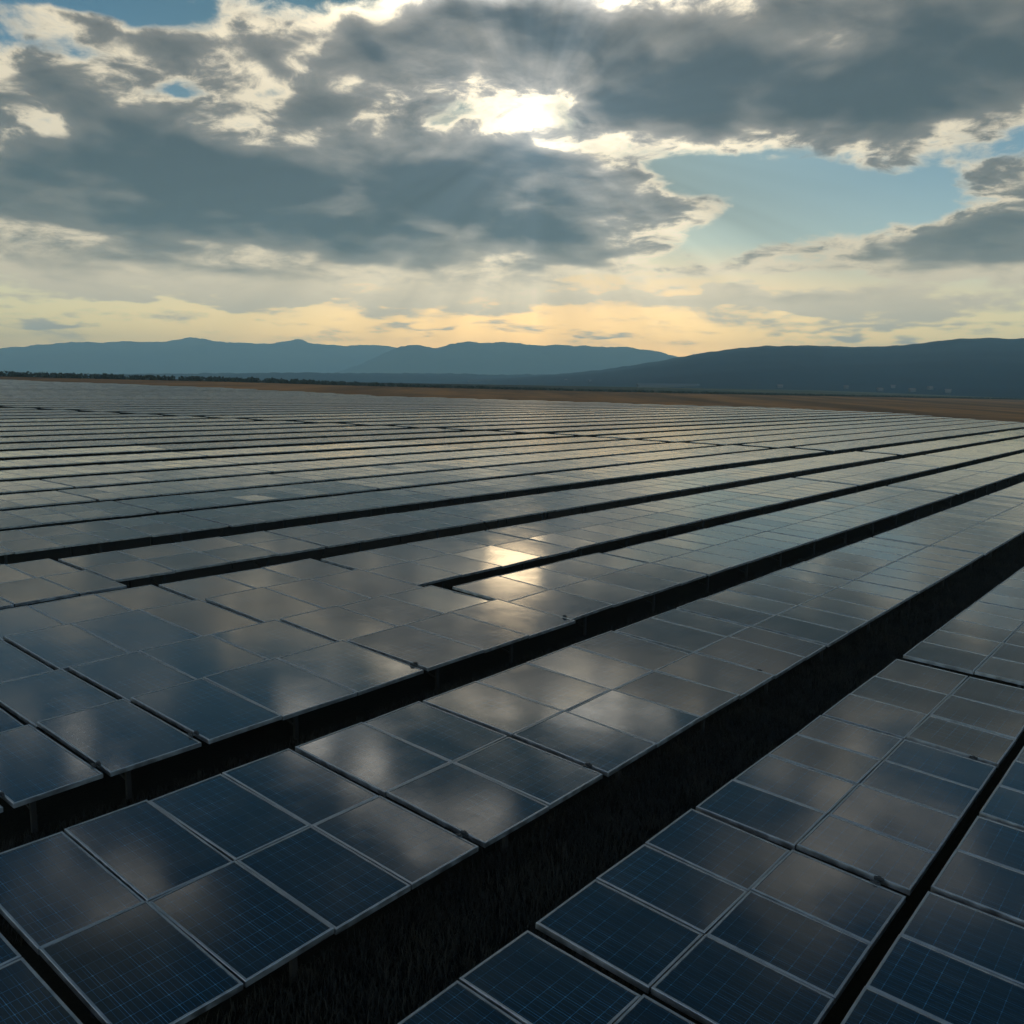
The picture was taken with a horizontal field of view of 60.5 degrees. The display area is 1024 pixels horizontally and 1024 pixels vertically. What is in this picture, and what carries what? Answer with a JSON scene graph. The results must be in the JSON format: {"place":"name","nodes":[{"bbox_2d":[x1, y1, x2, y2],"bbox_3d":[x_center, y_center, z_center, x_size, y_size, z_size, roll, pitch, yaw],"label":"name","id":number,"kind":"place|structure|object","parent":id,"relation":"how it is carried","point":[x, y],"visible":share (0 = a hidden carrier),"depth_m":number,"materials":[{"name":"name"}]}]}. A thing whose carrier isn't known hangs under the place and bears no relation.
{"place":"outdoors","nodes":[
{"label":"outdoors","id":0,"kind":"place"},
{"bbox_2d":[0,337,395,374],"bbox_3d":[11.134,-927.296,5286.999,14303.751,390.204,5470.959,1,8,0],"label":"mountains","id":1,"kind":"structure","parent":0,"point":[190,355],"depth_m":6201.04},
{"bbox_2d":[6,372,552,382],"bbox_3d":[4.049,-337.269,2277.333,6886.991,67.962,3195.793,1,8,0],"label":"foothills","id":2,"kind":"structure","parent":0,"point":[394,377],"depth_m":2427.56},
{"bbox_2d":[335,341,676,374],"bbox_3d":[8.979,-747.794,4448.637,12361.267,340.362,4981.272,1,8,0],"label":"mountains","id":3,"kind":"structure","parent":0,"point":[494,358],"depth_m":5072.87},
{"bbox_2d":[0,376,1023,1023],"bbox_3d":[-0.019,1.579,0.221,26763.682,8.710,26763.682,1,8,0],"label":"ground","id":4,"kind":"structure","parent":0,"point":[56,810],"depth_m":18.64,"materials":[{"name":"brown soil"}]},
{"bbox_2d":[0,639,52,682],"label":"solar table","id":5,"kind":"object","parent":4,"relation":"on","point":[15,663],"visible":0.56,"depth_m":15.85,"materials":[{"name":"blue glass"}]},
{"bbox_2d":[0,933,82,1023],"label":"solar table","id":6,"kind":"object","parent":4,"relation":"on","point":[28,995],"visible":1,"depth_m":7.25,"materials":[{"name":"blue glass"}]},
{"bbox_2d":[0,491,95,509],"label":"solar table","id":7,"kind":"object","parent":4,"relation":"on","point":[30,500],"visible":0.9,"depth_m":38.38,"materials":[{"name":"grey glass"}]},
{"bbox_2d":[0,708,102,832],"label":"solar table","id":8,"kind":"object","parent":4,"relation":"on","point":[35,764],"visible":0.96,"depth_m":11.65,"materials":[{"name":"blue glass"}]},
{"bbox_2d":[0,558,126,608],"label":"solar table","id":9,"kind":"object","parent":4,"relation":"on","point":[31,582],"visible":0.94,"depth_m":22.26,"materials":[{"name":"blue glass"}]},
{"bbox_2d":[0,440,134,457],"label":"solar table","id":10,"kind":"object","parent":4,"relation":"on","point":[57,445],"visible":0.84,"depth_m":65.97,"materials":[{"name":"grey glass"}]},
{"bbox_2d":[0,501,155,529],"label":"solar table","id":11,"kind":"object","parent":4,"relation":"on","point":[22,518],"visible":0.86,"depth_m":34.23,"materials":[{"name":"grey glass"}]},
{"bbox_2d":[0,446,168,467],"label":"solar table","id":12,"kind":"object","parent":4,"relation":"on","point":[47,453],"visible":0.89,"depth_m":61.38,"materials":[{"name":"grey glass"}]},
{"bbox_2d":[0,669,200,798],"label":"solar table","id":13,"kind":"object","parent":4,"relation":"on","point":[109,735],"visible":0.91,"depth_m":13.07,"materials":[{"name":"blue glass"}]},
{"bbox_2d":[0,452,205,479],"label":"solar table","id":14,"kind":"object","parent":4,"relation":"on","point":[73,460],"visible":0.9,"depth_m":56.66,"materials":[{"name":"grey glass"}]},
{"bbox_2d":[0,513,227,563],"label":"solar table","id":15,"kind":"object","parent":4,"relation":"on","point":[71,536],"visible":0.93,"depth_m":30.04,"materials":[{"name":"grey glass"}]},
{"bbox_2d":[0,459,237,490],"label":"solar table","id":16,"kind":"object","parent":4,"relation":"on","point":[73,470],"visible":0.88,"depth_m":51.65,"materials":[{"name":"grey glass"}]},
{"bbox_2d":[0,418,253,431],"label":"solar table","id":17,"kind":"object","parent":4,"relation":"on","point":[110,422],"visible":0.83,"depth_m":92.20,"materials":[{"name":"grey glass"}]},
{"bbox_2d":[0,585,259,670],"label":"solar table","id":18,"kind":"object","parent":4,"relation":"on","point":[65,634],"visible":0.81,"depth_m":18.54,"materials":[{"name":"blue glass"}]},
{"bbox_2d":[0,421,303,436],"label":"solar table","id":19,"kind":"object","parent":4,"relation":"on","point":[59,428],"visible":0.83,"depth_m":87.88,"materials":[{"name":"grey glass"}]},
{"bbox_2d":[41,466,270,488],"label":"solar table","id":20,"kind":"object","parent":4,"relation":"on","point":[112,479],"visible":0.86,"depth_m":48.10,"materials":[{"name":"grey glass"}]},
{"bbox_2d":[0,423,351,443],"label":"solar table","id":21,"kind":"object","parent":4,"relation":"on","point":[64,432],"visible":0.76,"depth_m":83.47,"materials":[{"name":"grey glass"}]},
{"bbox_2d":[0,402,361,410],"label":"solar table","id":22,"kind":"object","parent":4,"relation":"on","point":[27,404],"visible":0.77,"depth_m":136.82,"materials":[{"name":"grey glass"}]},
{"bbox_2d":[58,474,313,501],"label":"solar table","id":23,"kind":"object","parent":4,"relation":"on","point":[98,494],"visible":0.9,"depth_m":43.55,"materials":[{"name":"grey glass"}]},
{"bbox_2d":[58,531,324,589],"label":"solar table","id":24,"kind":"object","parent":4,"relation":"on","point":[129,565],"visible":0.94,"depth_m":26.08,"materials":[{"name":"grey glass"}]},
{"bbox_2d":[0,426,406,450],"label":"solar table","id":25,"kind":"object","parent":4,"relation":"on","point":[102,436],"visible":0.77,"depth_m":79.33,"materials":[{"name":"grey glass"}]},
{"bbox_2d":[5,403,403,412],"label":"solar table","id":26,"kind":"object","parent":4,"relation":"on","point":[53,406],"visible":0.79,"depth_m":133.33,"materials":[{"name":"grey glass"}]},
{"bbox_2d":[112,433,324,452],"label":"solar table","id":27,"kind":"object","parent":4,"relation":"on","point":[209,438],"visible":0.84,"depth_m":75.66,"materials":[{"name":"grey glass"}]},
{"bbox_2d":[0,748,477,1023],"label":"solar table","id":28,"kind":"object","parent":4,"relation":"on","point":[184,905],"visible":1,"depth_m":8.97,"materials":[{"name":"blue glass"}]},
{"bbox_2d":[44,405,434,414],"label":"solar table","id":29,"kind":"object","parent":4,"relation":"on","point":[68,408],"visible":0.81,"depth_m":132.66,"materials":[{"name":"grey glass"}]},
{"bbox_2d":[69,619,423,743],"bbox_3d":[-4.718,3.354,15.772,4.513,1.270,4.368,7,10,39],"label":"solar table","id":30,"kind":"object","parent":4,"relation":"on","point":[212,688],"visible":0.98,"depth_m":15.29,"materials":[{"name":"blue glass"}]},
{"bbox_2d":[116,481,377,514],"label":"solar table","id":31,"kind":"object","parent":4,"relation":"on","point":[203,500],"visible":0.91,"depth_m":40.16,"materials":[{"name":"grey glass"}]},
{"bbox_2d":[144,437,374,459],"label":"solar table","id":32,"kind":"object","parent":4,"relation":"on","point":[216,445],"visible":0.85,"depth_m":72.20,"materials":[{"name":"grey glass"}]},
{"bbox_2d":[82,406,468,417],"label":"solar table","id":33,"kind":"object","parent":4,"relation":"on","point":[120,410],"visible":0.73,"depth_m":130.40,"materials":[{"name":"grey glass"}]},
{"bbox_2d":[159,558,420,622],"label":"solar table","id":34,"kind":"object","parent":4,"relation":"on","point":[272,592],"visible":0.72,"depth_m":21.95,"materials":[{"name":"grey glass"}]},
{"bbox_2d":[179,441,429,466],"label":"solar table","id":35,"kind":"object","parent":4,"relation":"on","point":[272,450],"visible":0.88,"depth_m":68.74,"materials":[{"name":"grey glass"}]},
{"bbox_2d":[122,407,507,419],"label":"solar table","id":36,"kind":"object","parent":4,"relation":"on","point":[178,412],"visible":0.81,"depth_m":129.01,"materials":[{"name":"grey glass"}]},
{"bbox_2d":[179,489,451,535],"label":"solar table","id":37,"kind":"object","parent":4,"relation":"on","point":[255,514],"visible":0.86,"depth_m":36.79,"materials":[{"name":"grey glass"}]},
{"bbox_2d":[234,457,413,474],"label":"solar table","id":38,"kind":"object","parent":4,"relation":"on","point":[312,465],"visible":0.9,"depth_m":56.90,"materials":[{"name":"grey glass"}]},
{"bbox_2d":[204,445,472,474],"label":"solar table","id":39,"kind":"object","parent":4,"relation":"on","point":[279,458],"visible":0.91,"depth_m":64.44,"materials":[{"name":"grey glass"}]},
{"bbox_2d":[163,408,550,419],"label":"solar table","id":40,"kind":"object","parent":4,"relation":"on","point":[234,414],"visible":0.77,"depth_m":128.03,"materials":[{"name":"grey glass"}]},
{"bbox_2d":[272,462,461,483],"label":"solar table","id":41,"kind":"object","parent":4,"relation":"on","point":[348,473],"visible":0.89,"depth_m":52.68,"materials":[{"name":"grey glass"}]},
{"bbox_2d":[267,510,482,554],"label":"solar table","id":42,"kind":"object","parent":4,"relation":"on","point":[350,531],"visible":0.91,"depth_m":31.59,"materials":[{"name":"grey glass"}]},
{"bbox_2d":[249,413,533,424],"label":"solar table","id":43,"kind":"object","parent":4,"relation":"on","point":[358,417],"visible":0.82,"depth_m":119.84,"materials":[{"name":"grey glass"}]},
{"bbox_2d":[204,410,590,420],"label":"solar table","id":44,"kind":"object","parent":4,"relation":"on","point":[313,415],"visible":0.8,"depth_m":127.16,"materials":[{"name":"grey glass"}]},
{"bbox_2d":[280,585,574,688],"bbox_3d":[-1.797,2.904,19.225,4.522,1.273,4.638,7,10,39],"label":"solar table","id":45,"kind":"object","parent":4,"relation":"on","point":[426,629],"visible":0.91,"depth_m":18.79,"materials":[{"name":"grey glass"}]},
{"bbox_2d":[333,468,525,492],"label":"solar table","id":46,"kind":"object","parent":4,"relation":"on","point":[408,480],"visible":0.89,"depth_m":49.16,"materials":[{"name":"grey glass"}]},
{"bbox_2d":[377,450,517,467],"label":"solar table","id":47,"kind":"object","parent":4,"relation":"on","point":[445,455],"visible":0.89,"depth_m":65.71,"materials":[{"name":"grey glass"}]},
{"bbox_2d":[295,701,602,853],"bbox_3d":[-0.900,3.923,11.998,3.521,1.281,2.428,7,10,39],"label":"solar table","id":48,"kind":"object","parent":4,"relation":"on","point":[483,786],"visible":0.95,"depth_m":11.68,"materials":[{"name":"blue glass"}]},
{"bbox_2d":[321,531,576,588],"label":"solar table","id":49,"kind":"object","parent":4,"relation":"on","point":[427,562],"visible":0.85,"depth_m":26.33,"materials":[{"name":"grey glass"}]},
{"bbox_2d":[299,413,655,427],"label":"solar table","id":50,"kind":"object","parent":4,"relation":"on","point":[424,419],"visible":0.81,"depth_m":123.27,"materials":[{"name":"grey glass"}]},
{"bbox_2d":[403,434,573,451],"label":"solar table","id":51,"kind":"object","parent":4,"relation":"on","point":[476,439],"visible":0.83,"depth_m":85.40,"materials":[{"name":"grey glass"}]},
{"bbox_2d":[421,454,570,470],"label":"solar table","id":52,"kind":"object","parent":4,"relation":"on","point":[470,463],"visible":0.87,"depth_m":61.68,"materials":[{"name":"grey glass"}]},
{"bbox_2d":[401,474,595,507],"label":"solar table","id":53,"kind":"object","parent":4,"relation":"on","point":[470,489],"visible":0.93,"depth_m":45.84,"materials":[{"name":"grey glass"}]},
{"bbox_2d":[0,371,1023,399],"bbox_3d":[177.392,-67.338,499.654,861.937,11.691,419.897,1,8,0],"label":"hedgerow","id":54,"kind":"object","parent":4,"relation":"on","point":[251,379],"visible":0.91,"depth_m":386.45,"materials":[{"name":"green plant"}]},
{"bbox_2d":[347,414,682,430],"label":"solar table","id":55,"kind":"object","parent":4,"relation":"on","point":[474,420],"visible":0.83,"depth_m":121.48,"materials":[{"name":"grey glass"}]},
{"bbox_2d":[424,492,613,530],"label":"solar table","id":56,"kind":"object","parent":4,"relation":"on","point":[506,508],"visible":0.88,"depth_m":37.85,"materials":[{"name":"grey glass"}]},
{"bbox_2d":[438,437,618,457],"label":"solar table","id":57,"kind":"object","parent":4,"relation":"on","point":[486,445],"visible":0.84,"depth_m":81.54,"materials":[{"name":"grey glass"}]},
{"bbox_2d":[398,930,694,1023],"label":"solar table","id":58,"kind":"object","parent":4,"relation":"on","point":[527,977],"visible":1,"depth_m":7.27,"materials":[{"name":"blue glass"}]},
{"bbox_2d":[484,458,628,477],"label":"solar table","id":59,"kind":"object","parent":4,"relation":"on","point":[551,466],"visible":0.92,"depth_m":58.32,"materials":[{"name":"grey glass"}]},
{"bbox_2d":[395,415,724,432],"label":"solar table","id":60,"kind":"object","parent":4,"relation":"on","point":[452,425],"visible":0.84,"depth_m":119.58,"materials":[{"name":"grey glass"}]},
{"bbox_2d":[453,553,706,635],"bbox_3d":[1.973,2.358,23.350,3.666,1.300,6.432,7,10,39],"label":"solar table","id":61,"kind":"object","parent":4,"relation":"on","point":[583,587],"visible":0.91,"depth_m":22.80,"materials":[{"name":"grey glass"}]},
{"bbox_2d":[486,507,701,556],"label":"solar table","id":62,"kind":"object","parent":4,"relation":"on","point":[580,531],"visible":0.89,"depth_m":32.37,"materials":[{"name":"grey glass"}]},
{"bbox_2d":[423,631,774,784],"bbox_3d":[1.664,3.525,15.036,3.556,1.287,5.478,7,10,39],"label":"solar table","id":63,"kind":"object","parent":4,"relation":"on","point":[608,704],"visible":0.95,"depth_m":14.43,"materials":[{"name":"grey glass"}]},
{"bbox_2d":[448,417,754,436],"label":"solar table","id":64,"kind":"object","parent":4,"relation":"on","point":[485,428],"visible":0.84,"depth_m":118.27,"materials":[{"name":"grey glass"}]},
{"bbox_2d":[547,463,695,486],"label":"solar table","id":65,"kind":"object","parent":4,"relation":"on","point":[606,473],"visible":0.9,"depth_m":54.88,"materials":[{"name":"grey glass"}]},
{"bbox_2d":[558,479,704,510],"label":"solar table","id":66,"kind":"object","parent":4,"relation":"on","point":[618,492],"visible":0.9,"depth_m":44.76,"materials":[{"name":"grey glass"}]},
{"bbox_2d":[499,419,785,439],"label":"solar table","id":67,"kind":"object","parent":4,"relation":"on","point":[575,429],"visible":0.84,"depth_m":115.49,"materials":[{"name":"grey glass"}]},
{"bbox_2d":[591,451,708,466],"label":"solar table","id":68,"kind":"object","parent":4,"relation":"on","point":[648,457],"visible":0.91,"depth_m":67.25,"materials":[{"name":"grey glass"}]},
{"bbox_2d":[554,421,814,439],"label":"solar table","id":69,"kind":"object","parent":4,"relation":"on","point":[609,432],"visible":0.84,"depth_m":113.45,"materials":[{"name":"grey glass"}]},
{"bbox_2d":[624,490,791,528],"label":"solar table","id":70,"kind":"object","parent":4,"relation":"on","point":[704,506],"visible":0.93,"depth_m":39.22,"materials":[{"name":"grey glass"}]},
{"bbox_2d":[603,524,815,592],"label":"solar table","id":71,"kind":"object","parent":4,"relation":"on","point":[711,551],"visible":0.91,"depth_m":28.17,"materials":[{"name":"grey glass"}]},
{"bbox_2d":[650,454,768,475],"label":"solar table","id":72,"kind":"object","parent":4,"relation":"on","point":[709,461],"visible":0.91,"depth_m":64.01,"materials":[{"name":"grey glass"}]},
{"bbox_2d":[654,468,780,494],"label":"solar table","id":73,"kind":"object","parent":4,"relation":"on","point":[718,477],"visible":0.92,"depth_m":51.94,"materials":[{"name":"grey glass"}]},
{"bbox_2d":[535,809,905,1023],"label":"solar table","id":74,"kind":"object","parent":4,"relation":"on","point":[700,917],"visible":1,"depth_m":8.33,"materials":[{"name":"blue glass"}]},
{"bbox_2d":[615,609,825,693],"bbox_3d":[4.249,3.132,18.083,3.496,1.282,2.462,7,10,39],"label":"solar table","id":75,"kind":"object","parent":4,"relation":"on","point":[777,655],"visible":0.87,"depth_m":17.83,"materials":[{"name":"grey glass"}]},
{"bbox_2d":[597,423,847,445],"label":"solar table","id":76,"kind":"object","parent":4,"relation":"on","point":[669,434],"visible":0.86,"depth_m":109.13,"materials":[{"name":"grey glass"}]},
{"bbox_2d":[642,425,877,447],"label":"solar table","id":77,"kind":"object","parent":4,"relation":"on","point":[725,435],"visible":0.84,"depth_m":105.28,"materials":[{"name":"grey glass"}]},
{"bbox_2d":[734,460,840,481],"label":"solar table","id":78,"kind":"object","parent":4,"relation":"on","point":[787,467],"visible":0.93,"depth_m":59.77,"materials":[{"name":"grey glass"}]},
{"bbox_2d":[723,478,856,508],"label":"solar table","id":79,"kind":"object","parent":4,"relation":"on","point":[792,489],"visible":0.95,"depth_m":46.15,"materials":[{"name":"grey glass"}]},
{"bbox_2d":[676,567,917,660],"bbox_3d":[7.126,2.685,21.487,3.527,1.292,6.260,7,10,39],"label":"solar table","id":80,"kind":"object","parent":4,"relation":"on","point":[827,611],"visible":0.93,"depth_m":20.92,"materials":[{"name":"grey glass"}]},
{"bbox_2d":[692,427,908,447],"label":"solar table","id":81,"kind":"object","parent":4,"relation":"on","point":[745,440],"visible":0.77,"depth_m":100.96,"materials":[{"name":"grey glass"}]},
{"bbox_2d":[723,501,902,554],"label":"solar table","id":82,"kind":"object","parent":4,"relation":"on","point":[819,520],"visible":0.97,"depth_m":34.96,"materials":[{"name":"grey glass"}]},
{"bbox_2d":[742,429,940,450],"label":"solar table","id":83,"kind":"object","parent":4,"relation":"on","point":[799,442],"visible":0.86,"depth_m":96.98,"materials":[{"name":"grey glass"}]},
{"bbox_2d":[696,715,996,895],"bbox_3d":[4.429,4.082,11.393,2.461,1.260,4.048,7,10,39],"label":"solar table","id":84,"kind":"object","parent":4,"relation":"on","point":[890,811],"visible":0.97,"depth_m":10.93,"materials":[{"name":"blue glass"}]},
{"bbox_2d":[797,451,896,471],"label":"solar table","id":85,"kind":"object","parent":4,"relation":"on","point":[842,459],"visible":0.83,"depth_m":68.56,"materials":[{"name":"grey glass"}]},
{"bbox_2d":[796,462,937,492],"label":"solar table","id":86,"kind":"object","parent":4,"relation":"on","point":[864,475],"visible":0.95,"depth_m":55.23,"materials":[{"name":"grey glass"}]},
{"bbox_2d":[788,537,982,606],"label":"solar table","id":87,"kind":"object","parent":4,"relation":"on","point":[919,569],"visible":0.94,"depth_m":26.08,"materials":[{"name":"grey glass"}]},
{"bbox_2d":[795,431,975,456],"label":"solar table","id":88,"kind":"object","parent":4,"relation":"on","point":[842,446],"visible":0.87,"depth_m":93.06,"materials":[{"name":"grey glass"}]},
{"bbox_2d":[824,486,954,525],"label":"solar table","id":89,"kind":"object","parent":4,"relation":"on","point":[895,498],"visible":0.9,"depth_m":42.29,"materials":[{"name":"grey glass"}]},
{"bbox_2d":[822,659,1023,767],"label":"solar table","id":90,"kind":"object","parent":4,"relation":"on","point":[980,720],"visible":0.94,"depth_m":14.02,"materials":[{"name":"blue glass"}]},
{"bbox_2d":[864,437,991,460],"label":"solar table","id":91,"kind":"object","parent":4,"relation":"on","point":[916,448],"visible":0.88,"depth_m":84.87,"materials":[{"name":"grey glass"}]},
{"bbox_2d":[841,891,1023,1023],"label":"solar table","id":92,"kind":"object","parent":4,"relation":"on","point":[946,961],"visible":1,"depth_m":7.62,"materials":[{"name":"blue glass"}]},
{"bbox_2d":[873,512,1023,569],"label":"solar table","id":93,"kind":"object","parent":4,"relation":"on","point":[968,533],"visible":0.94,"depth_m":32.07,"materials":[{"name":"grey glass"}]},
{"bbox_2d":[888,469,1014,505],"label":"solar table","id":94,"kind":"object","parent":4,"relation":"on","point":[955,481],"visible":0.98,"depth_m":50.89,"materials":[{"name":"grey glass"}]},
{"bbox_2d":[903,601,1023,687],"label":"solar table","id":95,"kind":"object","parent":4,"relation":"on","point":[982,639],"visible":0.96,"depth_m":17.62,"materials":[{"name":"blue glass"}]},
{"bbox_2d":[926,444,1023,464],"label":"solar table","id":96,"kind":"object","parent":4,"relation":"on","point":[981,452],"visible":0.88,"depth_m":77.41,"materials":[{"name":"grey glass"}]},
{"bbox_2d":[930,816,1023,926],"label":"solar table","id":97,"kind":"object","parent":4,"relation":"on","point":[983,869],"visible":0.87,"depth_m":9.21,"materials":[{"name":"blue glass"}]},
{"bbox_2d":[943,495,1023,538],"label":"solar table","id":98,"kind":"object","parent":4,"relation":"on","point":[998,507],"visible":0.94,"depth_m":38.72,"materials":[{"name":"grey glass"}]},
{"bbox_2d":[977,567,1023,609],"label":"solar table","id":99,"kind":"object","parent":4,"relation":"on","point":[1008,592],"visible":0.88,"depth_m":22.14,"materials":[{"name":"grey glass"}]},
{"bbox_2d":[979,747,1023,830],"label":"solar table","id":100,"kind":"object","parent":4,"relation":"on","point":[1004,803],"visible":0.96,"depth_m":10.84,"materials":[{"name":"blue glass"}]},
{"bbox_2d":[0,377,1023,424],"bbox_3d":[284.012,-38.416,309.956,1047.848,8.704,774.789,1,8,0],"label":"stubble field","id":101,"kind":"structure","parent":0,"point":[996,409],"depth_m":318.62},
{"bbox_2d":[0,0,1023,356],"label":"sky","id":102,"kind":"structure","parent":0,"point":[679,178],"materials":[{"name":"grey"}]},
{"bbox_2d":[427,338,1023,397],"bbox_3d":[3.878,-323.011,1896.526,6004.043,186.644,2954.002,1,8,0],"label":"hill","id":103,"kind":"structure","parent":0,"point":[985,367],"depth_m":1419.71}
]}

